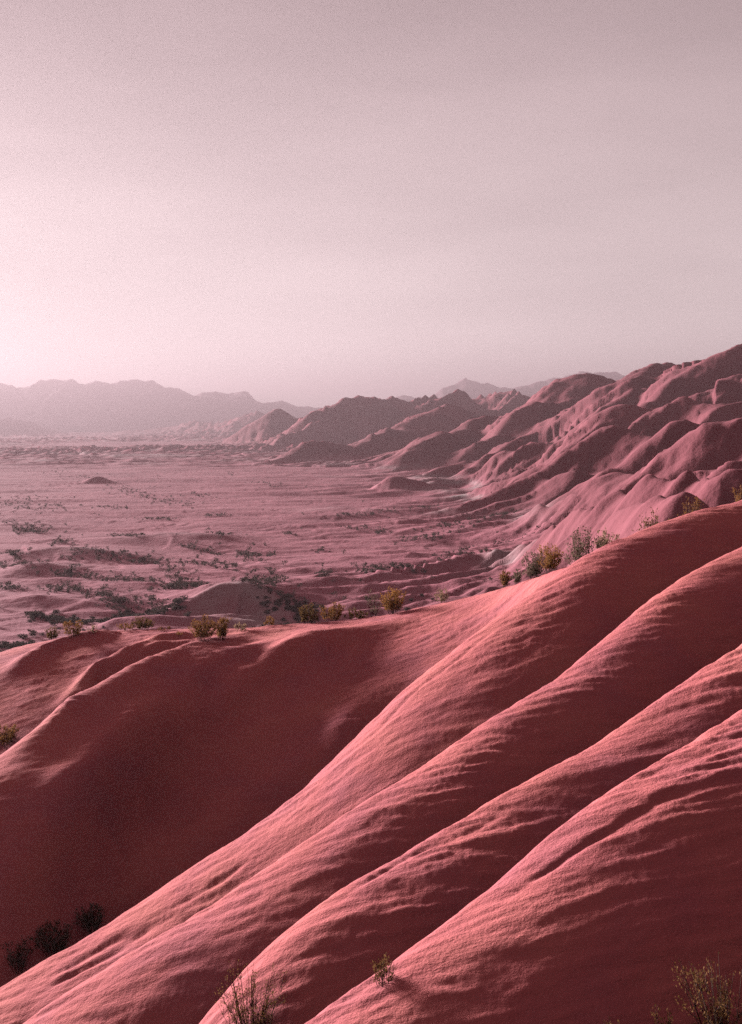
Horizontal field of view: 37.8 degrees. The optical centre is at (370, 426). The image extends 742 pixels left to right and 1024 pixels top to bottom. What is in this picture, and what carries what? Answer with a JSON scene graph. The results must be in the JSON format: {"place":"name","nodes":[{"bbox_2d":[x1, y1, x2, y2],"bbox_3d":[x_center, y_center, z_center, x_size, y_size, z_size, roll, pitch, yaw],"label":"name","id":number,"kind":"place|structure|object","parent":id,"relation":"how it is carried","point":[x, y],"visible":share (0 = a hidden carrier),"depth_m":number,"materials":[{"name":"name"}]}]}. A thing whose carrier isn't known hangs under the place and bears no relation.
{"place":"outdoors","nodes":[
{"label":"outdoors","id":0,"kind":"place"},
{"bbox_2d":[0,379,319,432],"bbox_3d":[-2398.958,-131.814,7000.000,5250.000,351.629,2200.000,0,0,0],"label":"mountain range","id":1,"kind":"structure","parent":0,"point":[65,406],"depth_m":6552.86,"materials":[{"name":"stone"}]},
{"bbox_2d":[0,431,529,650],"bbox_3d":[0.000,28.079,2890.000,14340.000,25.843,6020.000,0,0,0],"label":"valley floor","id":2,"kind":"structure","parent":0,"point":[330,490],"depth_m":374.47,"materials":[{"name":"soil"}]},
{"bbox_2d":[17,633,27,638],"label":"scrub bush","id":3,"kind":"object","parent":2,"relation":"on","point":[23,635],"visible":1,"depth_m":184.81,"materials":[{"name":"green plant"}]},
{"bbox_2d":[29,630,37,636],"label":"scrub bush","id":4,"kind":"object","parent":2,"relation":"on","point":[33,633],"visible":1,"depth_m":185.27,"materials":[{"name":"green plant"}]},
{"bbox_2d":[0,467,537,610],"bbox_3d":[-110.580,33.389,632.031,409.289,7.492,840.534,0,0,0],"label":"distant scrub","id":5,"kind":"object","parent":2,"relation":"on","point":[177,584],"visible":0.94,"depth_m":269.91,"materials":[{"name":"green plant"}]},
{"bbox_2d":[0,500,741,1023],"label":"hillside","id":6,"kind":"structure","parent":0,"point":[520,802],"depth_m":24.54,"materials":[{"name":"red sand"}]},
{"bbox_2d":[0,723,18,747],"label":"shrub","id":7,"kind":"object","parent":6,"relation":"on","point":[5,737],"visible":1,"depth_m":39.15,"materials":[{"name":"green plant"}]},
{"bbox_2d":[0,935,37,973],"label":"shrub","id":8,"kind":"object","parent":6,"relation":"on","point":[19,956],"visible":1,"depth_m":28.07,"materials":[{"name":"green plant"}]},
{"bbox_2d":[29,919,72,955],"bbox_3d":[-8.496,13.712,28.896,1.210,0.870,1.209,0,0,0],"label":"shrub","id":9,"kind":"object","parent":6,"relation":"on","point":[54,945],"visible":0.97,"depth_m":28.86,"materials":[{"name":"green plant"}]},
{"bbox_2d":[44,625,61,639],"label":"shrub","id":10,"kind":"object","parent":6,"relation":"on","point":[50,635],"visible":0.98,"depth_m":47.84,"materials":[{"name":"green plant"}]},
{"bbox_2d":[63,619,83,637],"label":"shrub","id":11,"kind":"object","parent":6,"relation":"on","point":[75,630],"visible":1,"depth_m":45.63,"materials":[{"name":"green plant"}]},
{"bbox_2d":[72,901,104,933],"bbox_3d":[-7.764,13.603,29.921,0.866,0.874,0.910,0,0,0],"label":"shrub","id":12,"kind":"object","parent":6,"relation":"on","point":[87,921],"visible":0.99,"depth_m":29.89,"materials":[{"name":"green plant"}]},
{"bbox_2d":[86,623,97,633],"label":"shrub","id":13,"kind":"object","parent":6,"relation":"on","point":[93,628],"visible":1,"depth_m":45.75,"materials":[{"name":"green plant"}]},
{"bbox_2d":[116,622,132,630],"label":"shrub","id":14,"kind":"object","parent":6,"relation":"on","point":[125,627],"visible":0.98,"depth_m":46.72,"materials":[{"name":"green plant"}]},
{"bbox_2d":[131,616,154,629],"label":"shrub","id":15,"kind":"object","parent":6,"relation":"on","point":[144,624],"visible":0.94,"depth_m":46.91,"materials":[{"name":"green plant"}]},
{"bbox_2d":[188,614,218,641],"bbox_3d":[-6.492,7.814,41.822,1.142,1.132,1.160,0,0,-19],"label":"shrub","id":16,"kind":"object","parent":6,"relation":"on","point":[199,626],"visible":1,"depth_m":41.77,"materials":[{"name":"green plant"}]},
{"bbox_2d":[214,617,230,639],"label":"shrub","id":17,"kind":"object","parent":6,"relation":"on","point":[222,631],"visible":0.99,"depth_m":42.11,"materials":[{"name":"green plant"}]},
{"bbox_2d":[233,622,247,631],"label":"shrub","id":18,"kind":"object","parent":6,"relation":"on","point":[242,628],"visible":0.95,"depth_m":44.22,"materials":[{"name":"green plant"}]},
{"bbox_2d":[208,958,287,1023],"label":"shrub","id":19,"kind":"object","parent":6,"relation":"on","point":[254,1013],"visible":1,"depth_m":15.09,"materials":[{"name":"green plant"}]},
{"bbox_2d":[264,616,273,625],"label":"shrub","id":20,"kind":"object","parent":6,"relation":"on","point":[267,621],"visible":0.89,"depth_m":44.91,"materials":[{"name":"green plant"}]},
{"bbox_2d":[297,602,318,623],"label":"shrub","id":21,"kind":"object","parent":6,"relation":"on","point":[305,615],"visible":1,"depth_m":44.41,"materials":[{"name":"green plant"}]},
{"bbox_2d":[320,601,344,621],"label":"shrub","id":22,"kind":"object","parent":6,"relation":"on","point":[330,614],"visible":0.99,"depth_m":44.59,"materials":[{"name":"green plant"}]},
{"bbox_2d":[343,607,368,618],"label":"shrub","id":23,"kind":"object","parent":6,"relation":"on","point":[357,615],"visible":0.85,"depth_m":44.37,"materials":[{"name":"green plant"}]},
{"bbox_2d":[364,591,382,616],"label":"shrub","id":24,"kind":"object","parent":6,"relation":"on","point":[374,606],"visible":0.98,"depth_m":43.98,"materials":[{"name":"green plant"}]},
{"bbox_2d":[370,952,396,986],"bbox_3d":[0.123,6.344,12.581,0.294,0.451,0.291,0,0,-34],"label":"shrub","id":25,"kind":"object","parent":6,"relation":"on","point":[380,964],"visible":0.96,"depth_m":12.56,"materials":[{"name":"green plant"}]},
{"bbox_2d":[380,585,406,614],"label":"shrub","id":26,"kind":"object","parent":6,"relation":"on","point":[395,598],"visible":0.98,"depth_m":43.02,"materials":[{"name":"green plant"}]},
{"bbox_2d":[434,588,449,603],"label":"shrub","id":27,"kind":"object","parent":6,"relation":"on","point":[442,594],"visible":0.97,"depth_m":42.86,"materials":[{"name":"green plant"}]},
{"bbox_2d":[498,570,510,587],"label":"shrub","id":28,"kind":"object","parent":6,"relation":"on","point":[505,578],"visible":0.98,"depth_m":40.74,"materials":[{"name":"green plant"}]},
{"bbox_2d":[512,568,524,583],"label":"shrub","id":29,"kind":"object","parent":6,"relation":"on","point":[517,579],"visible":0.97,"depth_m":39.85,"materials":[{"name":"green plant"}]},
{"bbox_2d":[520,549,547,578],"bbox_3d":[5.945,5.013,39.263,1.018,1.260,0.883,0,0,-29],"label":"shrub","id":30,"kind":"object","parent":6,"relation":"on","point":[534,569],"visible":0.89,"depth_m":39.20,"materials":[{"name":"green plant"}]},
{"bbox_2d":[536,542,563,572],"bbox_3d":[6.204,4.584,37.639,0.977,1.224,0.828,0,0,-33],"label":"shrub","id":31,"kind":"object","parent":6,"relation":"on","point":[548,561],"visible":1,"depth_m":37.57,"materials":[{"name":"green plant"}]},
{"bbox_2d":[560,525,605,564],"bbox_3d":[6.565,3.901,33.641,1.096,1.698,1.262,0,0,-45],"label":"shrub","id":32,"kind":"object","parent":6,"relation":"on","point":[577,548],"visible":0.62,"depth_m":33.62,"materials":[{"name":"green plant"}]},
{"bbox_2d":[594,527,619,547],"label":"shrub","id":33,"kind":"object","parent":6,"relation":"on","point":[608,540],"visible":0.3,"depth_m":33.96,"materials":[{"name":"green plant"}]},
{"bbox_2d":[632,505,669,530],"bbox_3d":[9.444,3.618,36.502,1.228,1.937,1.128,0,0,0],"label":"shrub","id":34,"kind":"object","parent":6,"relation":"on","point":[652,523],"visible":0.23,"depth_m":36.50,"materials":[{"name":"green plant"}]},
{"bbox_2d":[650,1004,672,1023],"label":"shrub","id":35,"kind":"object","parent":6,"relation":"on","point":[669,1020],"visible":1,"depth_m":11.45,"materials":[{"name":"brown plant"}]},
{"bbox_2d":[677,495,704,514],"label":"shrub","id":36,"kind":"object","parent":6,"relation":"on","point":[697,499],"visible":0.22,"depth_m":37.83,"materials":[{"name":"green plant"}]},
{"bbox_2d":[672,952,741,1023],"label":"shrub","id":37,"kind":"object","parent":6,"relation":"on","point":[722,1015],"visible":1,"depth_m":11.44,"materials":[{"name":"green plant"}]},
{"bbox_2d":[732,484,741,501],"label":"shrub","id":38,"kind":"object","parent":6,"relation":"on","point":[737,497],"visible":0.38,"depth_m":37.45,"materials":[{"name":"green plant"}]},
{"bbox_2d":[0,344,741,604],"bbox_3d":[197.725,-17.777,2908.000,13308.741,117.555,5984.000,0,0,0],"label":"badland hills","id":39,"kind":"structure","parent":0,"point":[559,461],"depth_m":613.69,"materials":[{"name":"pink stone"}]},
{"bbox_2d":[0,0,741,407],"label":"sky","id":40,"kind":"structure","parent":0,"point":[311,203],"materials":[{"name":"pink"}]},
{"bbox_2d":[386,371,625,401],"bbox_3d":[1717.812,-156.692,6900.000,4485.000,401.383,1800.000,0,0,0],"label":"mountain range","id":41,"kind":"structure","parent":0,"point":[473,389],"depth_m":6869.29,"materials":[{"name":"stone"}]}
]}

